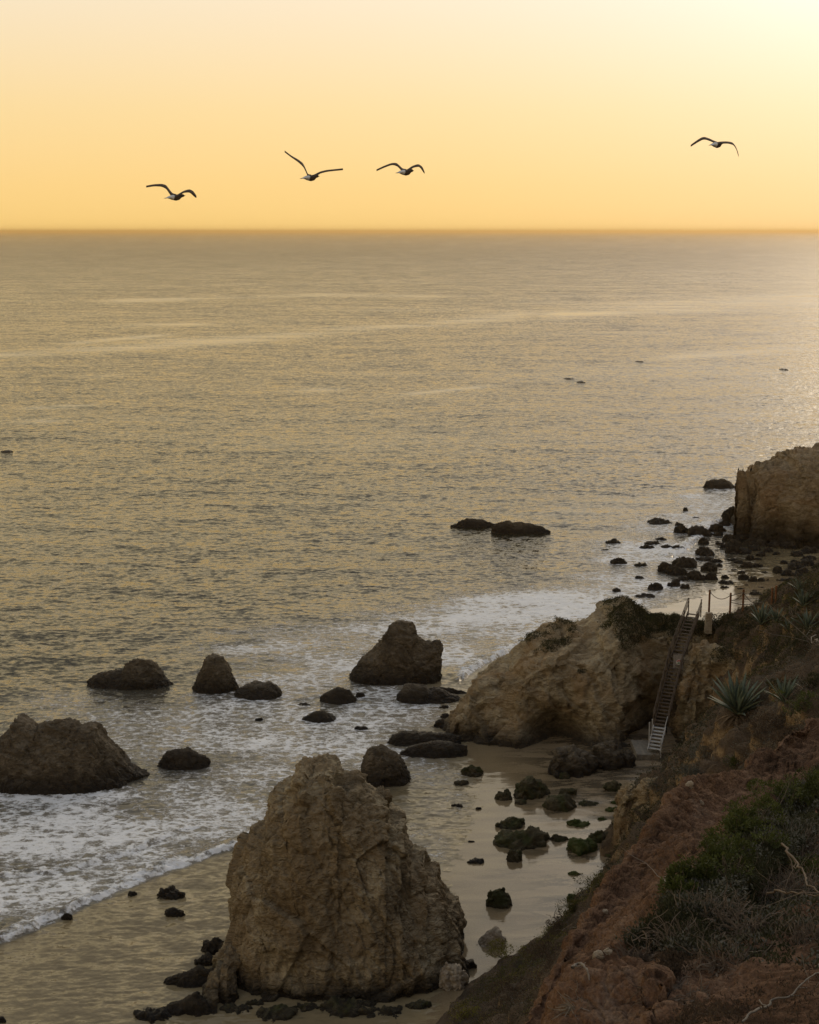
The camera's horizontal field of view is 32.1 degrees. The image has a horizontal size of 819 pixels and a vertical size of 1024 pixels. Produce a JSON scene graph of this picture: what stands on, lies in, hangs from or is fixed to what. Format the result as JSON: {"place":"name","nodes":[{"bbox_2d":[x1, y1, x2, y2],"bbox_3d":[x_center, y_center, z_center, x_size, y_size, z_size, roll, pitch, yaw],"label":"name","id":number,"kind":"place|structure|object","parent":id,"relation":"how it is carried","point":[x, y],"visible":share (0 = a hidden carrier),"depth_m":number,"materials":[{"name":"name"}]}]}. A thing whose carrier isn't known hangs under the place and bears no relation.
{"place":"outdoors","nodes":[
{"label":"outdoors","id":0,"kind":"place"},
{"bbox_2d":[146,184,196,200],"bbox_3d":[-5.832,-7.887,35.079,1.268,0.402,0.330,-6,12,-26],"label":"gull","id":1,"kind":"object","parent":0,"point":[175,197],"visible":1,"depth_m":35.08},
{"bbox_2d":[285,151,342,180],"bbox_3d":[-2.333,-8.522,35.034,1.485,0.725,0.314,-6,13,-28],"label":"gull","id":2,"kind":"object","parent":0,"point":[309,177],"visible":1,"depth_m":34.99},
{"bbox_2d":[376,163,424,175],"bbox_3d":[-0.160,-8.430,34.965,1.297,0.303,0.342,-5,12,-25],"label":"gull","id":3,"kind":"object","parent":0,"point":[406,172],"visible":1,"depth_m":34.96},
{"bbox_2d":[0,232,818,1023],"bbox_3d":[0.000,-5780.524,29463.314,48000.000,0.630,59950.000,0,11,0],"label":"sea","id":4,"kind":"structure","parent":0,"point":[284,460],"depth_m":226.53,"materials":[{"name":"liquid"}]},
{"bbox_2d":[0,713,149,794],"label":"sea rock","id":5,"kind":"object","parent":4,"relation":"in","point":[66,756],"visible":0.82,"depth_m":103.77,"materials":[{"name":"stone"}]},
{"bbox_2d":[87,658,173,689],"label":"sea rock","id":6,"kind":"object","parent":4,"relation":"in","point":[139,674],"visible":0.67,"depth_m":126.89,"materials":[{"name":"stone"}]},
{"bbox_2d":[157,885,184,899],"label":"boulder","id":7,"kind":"object","parent":4,"relation":"in","point":[172,892],"visible":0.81,"depth_m":86.93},
{"bbox_2d":[157,747,210,770],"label":"sea rock","id":8,"kind":"object","parent":4,"relation":"in","point":[185,759],"visible":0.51,"depth_m":107.89,"materials":[{"name":"stone"}]},
{"bbox_2d":[192,653,238,693],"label":"sea rock","id":9,"kind":"object","parent":4,"relation":"in","point":[215,675],"visible":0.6,"depth_m":125.45,"materials":[{"name":"stone"}]},
{"bbox_2d":[234,680,281,700],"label":"sea rock","id":10,"kind":"object","parent":4,"relation":"in","point":[258,690],"visible":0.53,"depth_m":124.03,"materials":[{"name":"stone"}]},
{"bbox_2d":[302,710,335,722],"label":"sea rock","id":11,"kind":"object","parent":4,"relation":"in","point":[320,716],"visible":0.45,"depth_m":118.30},
{"bbox_2d":[320,686,356,704],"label":"sea rock","id":12,"kind":"object","parent":4,"relation":"in","point":[337,695],"visible":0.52,"depth_m":122.83,"materials":[{"name":"stone"}]},
{"bbox_2d":[450,518,494,527],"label":"sea rock","id":13,"kind":"object","parent":4,"relation":"in","point":[473,523],"visible":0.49,"depth_m":195.59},
{"bbox_2d":[491,520,550,533],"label":"sea rock","id":14,"kind":"object","parent":4,"relation":"in","point":[507,527],"visible":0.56,"depth_m":191.44,"materials":[{"name":"stone"}]},
{"bbox_2d":[703,478,734,488],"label":"sea rock","id":15,"kind":"object","parent":4,"relation":"in","point":[722,483],"visible":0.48,"depth_m":225.22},
{"bbox_2d":[0,0,818,231],"label":"sky","id":16,"kind":"structure","parent":0,"point":[516,115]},
{"bbox_2d":[420,550,818,1023],"bbox_3d":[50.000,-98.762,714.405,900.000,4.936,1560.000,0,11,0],"label":"beach","id":17,"kind":"structure","parent":0,"point":[538,883],"depth_m":95.48,"materials":[{"name":"sand"}]},
{"bbox_2d":[133,1006,171,1023],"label":"boulder","id":18,"kind":"object","parent":17,"relation":"on","point":[150,1015],"visible":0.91,"depth_m":73.58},
{"bbox_2d":[164,991,213,1016],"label":"rock ledge","id":19,"kind":"object","parent":17,"relation":"on","point":[196,1004],"visible":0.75,"depth_m":74.02,"materials":[{"name":"stone"}]},
{"bbox_2d":[163,964,214,987],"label":"rock ledge","id":20,"kind":"object","parent":17,"relation":"on","point":[196,976],"visible":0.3,"depth_m":76.83,"materials":[{"name":"stone"}]},
{"bbox_2d":[194,952,212,965],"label":"boulder","id":21,"kind":"object","parent":17,"relation":"on","point":[206,958],"visible":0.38,"depth_m":78.95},
{"bbox_2d":[200,937,223,954],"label":"boulder","id":22,"kind":"object","parent":17,"relation":"on","point":[213,946],"visible":0.38,"depth_m":80.25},
{"bbox_2d":[219,1002,252,1014],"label":"boulder","id":23,"kind":"object","parent":17,"relation":"on","point":[231,1007],"visible":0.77,"depth_m":74.38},
{"bbox_2d":[256,1003,297,1022],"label":"boulder","id":24,"kind":"object","parent":17,"relation":"on","point":[282,1011],"visible":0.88,"depth_m":73.75,"materials":[{"name":"stone"}]},
{"bbox_2d":[202,753,476,1014],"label":"sea stack","id":25,"kind":"object","parent":17,"relation":"on","point":[335,885],"visible":0.83,"depth_m":76.09,"materials":[{"name":"stone"}]},
{"bbox_2d":[319,996,364,1017],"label":"boulder","id":26,"kind":"object","parent":17,"relation":"on","point":[340,1007],"visible":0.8,"depth_m":74.29,"materials":[{"name":"stone"}]},
{"bbox_2d":[358,1005,402,1018],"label":"boulder","id":27,"kind":"object","parent":17,"relation":"on","point":[383,1011],"visible":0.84,"depth_m":74.03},
{"bbox_2d":[361,744,410,786],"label":"boulder","id":28,"kind":"object","parent":17,"relation":"on","point":[383,765],"visible":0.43,"depth_m":104.41,"materials":[{"name":"stone"}]},
{"bbox_2d":[348,620,443,685],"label":"sea rock","id":29,"kind":"object","parent":17,"relation":"on","point":[401,652],"visible":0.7,"depth_m":127.91,"materials":[{"name":"stone"}]},
{"bbox_2d":[405,999,431,1009],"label":"boulder","id":30,"kind":"object","parent":17,"relation":"on","point":[419,1004],"visible":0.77,"depth_m":74.61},
{"bbox_2d":[387,730,460,745],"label":"rock ledge","id":31,"kind":"object","parent":17,"relation":"on","point":[406,738],"visible":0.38,"depth_m":112.81,"materials":[{"name":"stone"}]},
{"bbox_2d":[396,683,459,703],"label":"sea rock","id":32,"kind":"object","parent":17,"relation":"on","point":[411,693],"visible":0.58,"depth_m":122.98,"materials":[{"name":"stone"}]},
{"bbox_2d":[400,740,467,758],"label":"rock ledge","id":33,"kind":"object","parent":17,"relation":"on","point":[436,749],"visible":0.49,"depth_m":110.17,"materials":[{"name":"stone"}]},
{"bbox_2d":[438,962,468,990],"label":"boulder","id":34,"kind":"object","parent":17,"relation":"on","point":[454,977],"visible":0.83,"depth_m":76.31,"materials":[{"name":"stone"}]},
{"bbox_2d":[461,764,483,776],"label":"boulder","id":35,"kind":"object","parent":17,"relation":"on","point":[471,770],"visible":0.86,"depth_m":106.39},
{"bbox_2d":[476,926,506,946],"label":"boulder","id":36,"kind":"object","parent":17,"relation":"on","point":[494,932],"visible":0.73,"depth_m":80.89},
{"bbox_2d":[486,887,512,908],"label":"boulder","id":37,"kind":"object","parent":17,"relation":"on","point":[499,898],"visible":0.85,"depth_m":85.44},
{"bbox_2d":[495,816,524,829],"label":"boulder","id":38,"kind":"object","parent":17,"relation":"on","point":[512,823],"visible":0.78,"depth_m":96.92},
{"bbox_2d":[506,849,521,862],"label":"rock","id":39,"kind":"object","parent":17,"relation":"on","point":[514,855],"visible":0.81,"depth_m":91.66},
{"bbox_2d":[493,825,549,850],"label":"boulder","id":40,"kind":"object","parent":17,"relation":"on","point":[531,837],"visible":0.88,"depth_m":93.84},
{"bbox_2d":[513,775,550,799],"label":"boulder","id":41,"kind":"object","parent":17,"relation":"on","point":[530,787],"visible":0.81,"depth_m":101.79,"materials":[{"name":"stone"}]},
{"bbox_2d":[542,792,576,811],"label":"boulder","id":42,"kind":"object","parent":17,"relation":"on","point":[564,802],"visible":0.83,"depth_m":99.57,"materials":[{"name":"stone"}]},
{"bbox_2d":[548,744,597,778],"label":"boulder","id":43,"kind":"object","parent":17,"relation":"on","point":[572,760],"visible":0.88,"depth_m":105.63,"materials":[{"name":"stone"}]},
{"bbox_2d":[442,596,713,748],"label":"headland rock","id":44,"kind":"object","parent":17,"relation":"on","point":[522,694],"visible":0.5,"depth_m":113.61,"materials":[{"name":"stone"}]},
{"bbox_2d":[518,595,735,651],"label":"ground cover","id":45,"kind":"object","parent":44,"relation":"on","point":[641,611],"visible":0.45,"depth_m":116.98,"materials":[{"name":"green plant"}]},
{"bbox_2d":[702,612,734,628],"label":"bush","id":46,"kind":"object","parent":44,"relation":"on","point":[725,616],"visible":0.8,"depth_m":115.39,"materials":[{"name":"green plant"}]},
{"bbox_2d":[566,837,597,855],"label":"boulder","id":47,"kind":"object","parent":17,"relation":"on","point":[579,846],"visible":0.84,"depth_m":92.68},
{"bbox_2d":[590,740,624,770],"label":"boulder","id":48,"kind":"object","parent":17,"relation":"on","point":[608,754],"visible":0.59,"depth_m":106.81,"materials":[{"name":"stone"}]},
{"bbox_2d":[622,749,635,767],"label":"boulder","id":49,"kind":"object","parent":17,"relation":"on","point":[629,758],"visible":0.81,"depth_m":107.17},
{"bbox_2d":[611,777,656,843],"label":"cliff","id":50,"kind":"structure","parent":17,"relation":"on","point":[623,795],"depth_m":91.33,"materials":[{"name":"stone"}]},
{"bbox_2d":[630,740,659,759],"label":"concrete block","id":51,"kind":"structure","parent":17,"relation":"on","point":[640,750],"depth_m":109.59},
{"bbox_2d":[672,556,696,567],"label":"boulder","id":52,"kind":"object","parent":17,"relation":"on","point":[684,562],"visible":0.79,"depth_m":172.40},
{"bbox_2d":[687,525,712,535],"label":"boulder","id":53,"kind":"object","parent":17,"relation":"on","point":[696,530],"visible":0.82,"depth_m":190.07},
{"bbox_2d":[436,567,818,1023],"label":"hillside","id":54,"kind":"structure","parent":0,"point":[613,834],"depth_m":76.77,"materials":[{"name":"soil"}]},
{"bbox_2d":[486,938,525,960],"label":"bush","id":55,"kind":"object","parent":54,"relation":"on","point":[502,951],"visible":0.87,"depth_m":78.86,"materials":[{"name":"green plant"}]},
{"bbox_2d":[521,941,561,967],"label":"bush","id":56,"kind":"object","parent":54,"relation":"on","point":[545,951],"visible":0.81,"depth_m":68.04,"materials":[{"name":"green plant"}]},
{"bbox_2d":[447,839,637,1023],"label":"ground cover","id":57,"kind":"object","parent":54,"relation":"on","point":[518,968],"visible":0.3,"depth_m":72.67,"materials":[{"name":"brown plant"}]},
{"bbox_2d":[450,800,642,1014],"bbox_3d":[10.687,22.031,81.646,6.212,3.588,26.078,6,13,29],"label":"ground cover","id":58,"kind":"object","parent":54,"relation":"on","point":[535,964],"visible":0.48,"depth_m":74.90,"materials":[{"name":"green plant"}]},
{"bbox_2d":[573,870,607,892],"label":"bush","id":59,"kind":"object","parent":54,"relation":"on","point":[599,876],"visible":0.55,"depth_m":76.94,"materials":[{"name":"green plant"}]},
{"bbox_2d":[445,641,818,1023],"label":"ground cover","id":60,"kind":"object","parent":54,"relation":"on","point":[634,843],"visible":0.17,"depth_m":69.93,"materials":[{"name":"brown plant"}]},
{"bbox_2d":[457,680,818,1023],"bbox_3d":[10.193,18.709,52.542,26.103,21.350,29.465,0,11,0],"label":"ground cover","id":61,"kind":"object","parent":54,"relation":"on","point":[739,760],"visible":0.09,"depth_m":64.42,"materials":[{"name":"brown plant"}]},
{"bbox_2d":[544,563,818,928],"bbox_3d":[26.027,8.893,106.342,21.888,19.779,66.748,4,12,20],"label":"ground cover","id":62,"kind":"object","parent":54,"relation":"on","point":[760,670],"visible":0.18,"depth_m":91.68,"materials":[{"name":"green plant"}]},
{"bbox_2d":[667,760,703,780],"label":"bush","id":63,"kind":"object","parent":54,"relation":"on","point":[686,768],"visible":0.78,"depth_m":67.69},
{"bbox_2d":[681,729,712,759],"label":"bush","id":64,"kind":"object","parent":54,"relation":"on","point":[701,750],"visible":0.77,"depth_m":74.24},
{"bbox_2d":[710,639,741,662],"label":"bush","id":65,"kind":"object","parent":54,"relation":"on","point":[720,650],"visible":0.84,"depth_m":109.37,"materials":[{"name":"green plant"}]},
{"bbox_2d":[707,671,765,735],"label":"agave","id":66,"kind":"object","parent":54,"relation":"on","point":[739,699],"visible":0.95,"depth_m":72.44,"materials":[{"name":"green plant"}]},
{"bbox_2d":[719,614,756,636],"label":"bush","id":67,"kind":"object","parent":54,"relation":"on","point":[748,625],"visible":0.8,"depth_m":109.92,"materials":[{"name":"green plant"}]},
{"bbox_2d":[660,564,818,717],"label":"ground cover","id":68,"kind":"object","parent":54,"relation":"on","point":[777,624],"visible":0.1,"depth_m":99.77,"materials":[{"name":"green plant"}]},
{"bbox_2d":[708,585,777,612],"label":"rope fence","id":69,"kind":"object","parent":54,"relation":"on","point":[743,594],"visible":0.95,"depth_m":115.51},
{"bbox_2d":[734,708,785,737],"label":"bush","id":70,"kind":"object","parent":54,"relation":"on","point":[763,719],"visible":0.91,"depth_m":64.64,"materials":[{"name":"green plant"}]},
{"bbox_2d":[747,602,772,631],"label":"agave","id":71,"kind":"object","parent":54,"relation":"on","point":[761,616],"visible":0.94,"depth_m":107.76,"materials":[{"name":"green plant"}]},
{"bbox_2d":[733,633,788,663],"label":"bush","id":72,"kind":"object","parent":54,"relation":"on","point":[766,646],"visible":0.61,"depth_m":97.31,"materials":[{"name":"green plant"}]},
{"bbox_2d":[763,674,798,717],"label":"agave","id":73,"kind":"object","parent":54,"relation":"on","point":[787,688],"visible":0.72,"depth_m":65.14,"materials":[{"name":"green plant"}]},
{"bbox_2d":[770,725,799,746],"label":"bush","id":74,"kind":"object","parent":54,"relation":"on","point":[784,733],"visible":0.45,"depth_m":54.83,"materials":[{"name":"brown plant"}]},
{"bbox_2d":[771,689,818,714],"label":"bush","id":75,"kind":"object","parent":54,"relation":"on","point":[801,699],"visible":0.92,"depth_m":61.70,"materials":[{"name":"green plant"}]},
{"bbox_2d":[784,624,817,650],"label":"bush","id":76,"kind":"object","parent":54,"relation":"on","point":[793,643],"visible":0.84,"depth_m":91.76,"materials":[{"name":"green plant"}]},
{"bbox_2d":[790,608,818,630],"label":"agave","id":77,"kind":"object","parent":54,"relation":"on","point":[807,618],"visible":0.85,"depth_m":95.16,"materials":[{"name":"green plant"}]},
{"bbox_2d":[791,574,818,601],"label":"bush","id":78,"kind":"object","parent":54,"relation":"on","point":[806,588],"visible":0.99,"depth_m":98.66,"materials":[{"name":"green plant"}]},
{"bbox_2d":[795,672,818,689],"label":"bush","id":79,"kind":"object","parent":54,"relation":"on","point":[812,679],"visible":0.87,"depth_m":65.22,"materials":[{"name":"green plant"}]},
{"bbox_2d":[525,718,818,1023],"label":"bluff","id":80,"kind":"structure","parent":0,"point":[681,819],"depth_m":19.71,"materials":[{"name":"soil"}]},
{"bbox_2d":[548,980,588,1019],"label":"dead shrub","id":81,"kind":"object","parent":80,"relation":"on","point":[568,1005],"visible":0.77,"depth_m":15.66,"materials":[{"name":"plant"}]},
{"bbox_2d":[606,933,658,961],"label":"dead shrub","id":82,"kind":"object","parent":80,"relation":"on","point":[640,954],"visible":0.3,"depth_m":16.57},
{"bbox_2d":[626,973,691,1005],"bbox_3d":[2.789,5.197,15.215,0.914,0.458,0.701,0,11,0],"label":"dead shrub","id":83,"kind":"object","parent":80,"relation":"on","point":[679,985],"visible":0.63,"depth_m":15.25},
{"bbox_2d":[617,908,725,959],"bbox_3d":[3.142,5.033,16.596,1.252,0.652,1.084,-2,11,-11],"label":"dead shrub","id":84,"kind":"object","parent":80,"relation":"on","point":[666,931],"visible":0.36,"depth_m":16.74,"materials":[{"name":"plant"}]},
{"bbox_2d":[657,866,698,895],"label":"bush","id":85,"kind":"object","parent":80,"relation":"on","point":[673,883],"visible":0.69,"depth_m":19.02,"materials":[{"name":"green plant"}]},
{"bbox_2d":[664,856,718,892],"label":"bush","id":86,"kind":"object","parent":80,"relation":"on","point":[699,871],"visible":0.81,"depth_m":19.21,"materials":[{"name":"green plant"}]},
{"bbox_2d":[667,972,729,1006],"bbox_3d":[2.995,5.158,14.740,0.761,0.549,0.874,8,14,35],"label":"dead shrub","id":87,"kind":"object","parent":80,"relation":"on","point":[689,995],"visible":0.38,"depth_m":14.90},
{"bbox_2d":[614,763,818,971],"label":"ground cover","id":88,"kind":"object","parent":80,"relation":"on","point":[780,855],"visible":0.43,"depth_m":17.94,"materials":[{"name":"green plant"}]},
{"bbox_2d":[678,836,756,868],"bbox_3d":[4.338,4.914,20.085,1.211,0.563,0.799,0,11,0],"label":"bush","id":89,"kind":"object","parent":80,"relation":"on","point":[713,849],"visible":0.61,"depth_m":20.14,"materials":[{"name":"green plant"}]},
{"bbox_2d":[667,877,774,936],"bbox_3d":[3.869,4.983,17.431,1.382,0.733,1.440,0,11,0],"label":"dead shrub","id":90,"kind":"object","parent":80,"relation":"on","point":[737,914],"visible":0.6,"depth_m":17.48,"materials":[{"name":"plant"}]},
{"bbox_2d":[699,851,754,882],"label":"bush","id":91,"kind":"object","parent":80,"relation":"on","point":[715,862],"visible":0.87,"depth_m":19.20,"materials":[{"name":"green plant"}]},
{"bbox_2d":[700,825,757,860],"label":"bush","id":92,"kind":"object","parent":80,"relation":"on","point":[716,836],"visible":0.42,"depth_m":21.04,"materials":[{"name":"green plant"}]},
{"bbox_2d":[675,929,785,978],"bbox_3d":[3.494,4.940,15.566,1.355,0.551,0.993,8,14,35],"label":"dead shrub","id":93,"kind":"object","parent":80,"relation":"on","point":[714,961],"visible":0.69,"depth_m":15.55,"materials":[{"name":"plant"}]},
{"bbox_2d":[649,935,818,1023],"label":"ground cover","id":94,"kind":"object","parent":80,"relation":"on","point":[672,961],"visible":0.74,"depth_m":14.30,"materials":[{"name":"brown plant"}]},
{"bbox_2d":[717,800,762,838],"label":"bush","id":95,"kind":"object","parent":80,"relation":"on","point":[738,824],"visible":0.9,"depth_m":22.73,"materials":[{"name":"green plant"}]},
{"bbox_2d":[726,799,787,825],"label":"bush","id":96,"kind":"object","parent":80,"relation":"on","point":[753,811],"visible":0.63,"depth_m":23.58,"materials":[{"name":"green plant"}]},
{"bbox_2d":[698,893,818,939],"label":"dead shrub","id":97,"kind":"object","parent":80,"relation":"on","point":[755,923],"visible":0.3,"depth_m":16.72,"materials":[{"name":"plant"}]},
{"bbox_2d":[734,774,803,812],"bbox_3d":[6.504,5.191,25.753,1.569,0.725,0.693,-8,13,-34],"label":"bush","id":98,"kind":"object","parent":80,"relation":"on","point":[766,798],"visible":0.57,"depth_m":25.84,"materials":[{"name":"green plant"}]},
{"bbox_2d":[748,819,790,851],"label":"bush","id":99,"kind":"object","parent":80,"relation":"on","point":[772,838],"visible":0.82,"depth_m":21.44,"materials":[{"name":"green plant"}]},
{"bbox_2d":[727,848,818,904],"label":"dead shrub","id":100,"kind":"object","parent":80,"relation":"on","point":[794,886],"visible":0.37,"depth_m":19.52,"materials":[{"name":"plant"}]},
{"bbox_2d":[741,954,818,1022],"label":"dead branch","id":101,"kind":"object","parent":80,"relation":"on","point":[765,1006],"visible":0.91,"depth_m":14.04,"materials":[{"name":"brown wood"}]},
{"bbox_2d":[744,902,818,953],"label":"dead shrub","id":102,"kind":"object","parent":80,"relation":"on","point":[803,937],"visible":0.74,"depth_m":15.92,"materials":[{"name":"plant"}]},
{"bbox_2d":[746,778,816,810],"bbox_3d":[6.987,5.336,26.576,1.334,0.622,0.841,0,11,0],"label":"bush","id":103,"kind":"object","parent":80,"relation":"on","point":[779,788],"visible":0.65,"depth_m":26.63,"materials":[{"name":"green plant"}]},
{"bbox_2d":[744,843,818,911],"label":"dead branch","id":104,"kind":"object","parent":80,"relation":"on","point":[792,857],"visible":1,"depth_m":13.41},
{"bbox_2d":[764,815,818,855],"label":"dead shrub","id":105,"kind":"object","parent":80,"relation":"on","point":[809,847],"visible":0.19,"depth_m":23.04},
{"bbox_2d":[783,764,818,801],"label":"bush","id":106,"kind":"object","parent":80,"relation":"on","point":[812,780],"visible":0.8,"depth_m":26.98,"materials":[{"name":"green plant"}]},
{"bbox_2d":[788,852,818,876],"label":"bush","id":107,"kind":"object","parent":80,"relation":"on","point":[815,863],"visible":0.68,"depth_m":20.89,"materials":[{"name":"green plant"}]},
{"bbox_2d":[670,639,746,742],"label":"cliff","id":108,"kind":"structure","parent":0,"point":[699,671],"depth_m":111.21,"materials":[{"name":"stone"}]},
{"bbox_2d":[647,598,701,757],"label":"staircase","id":109,"kind":"structure","parent":108,"relation":"on","point":[676,668],"depth_m":112.53,"materials":[{"name":"paint"}]},
{"bbox_2d":[733,470,751,538],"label":"rock","id":110,"kind":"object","parent":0,"point":[742,516],"visible":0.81,"depth_m":187.52,"materials":[{"name":"stone"}]},
{"bbox_2d":[731,443,818,549],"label":"headland","id":111,"kind":"structure","parent":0,"point":[783,487],"depth_m":184.05,"materials":[{"name":"stone"}]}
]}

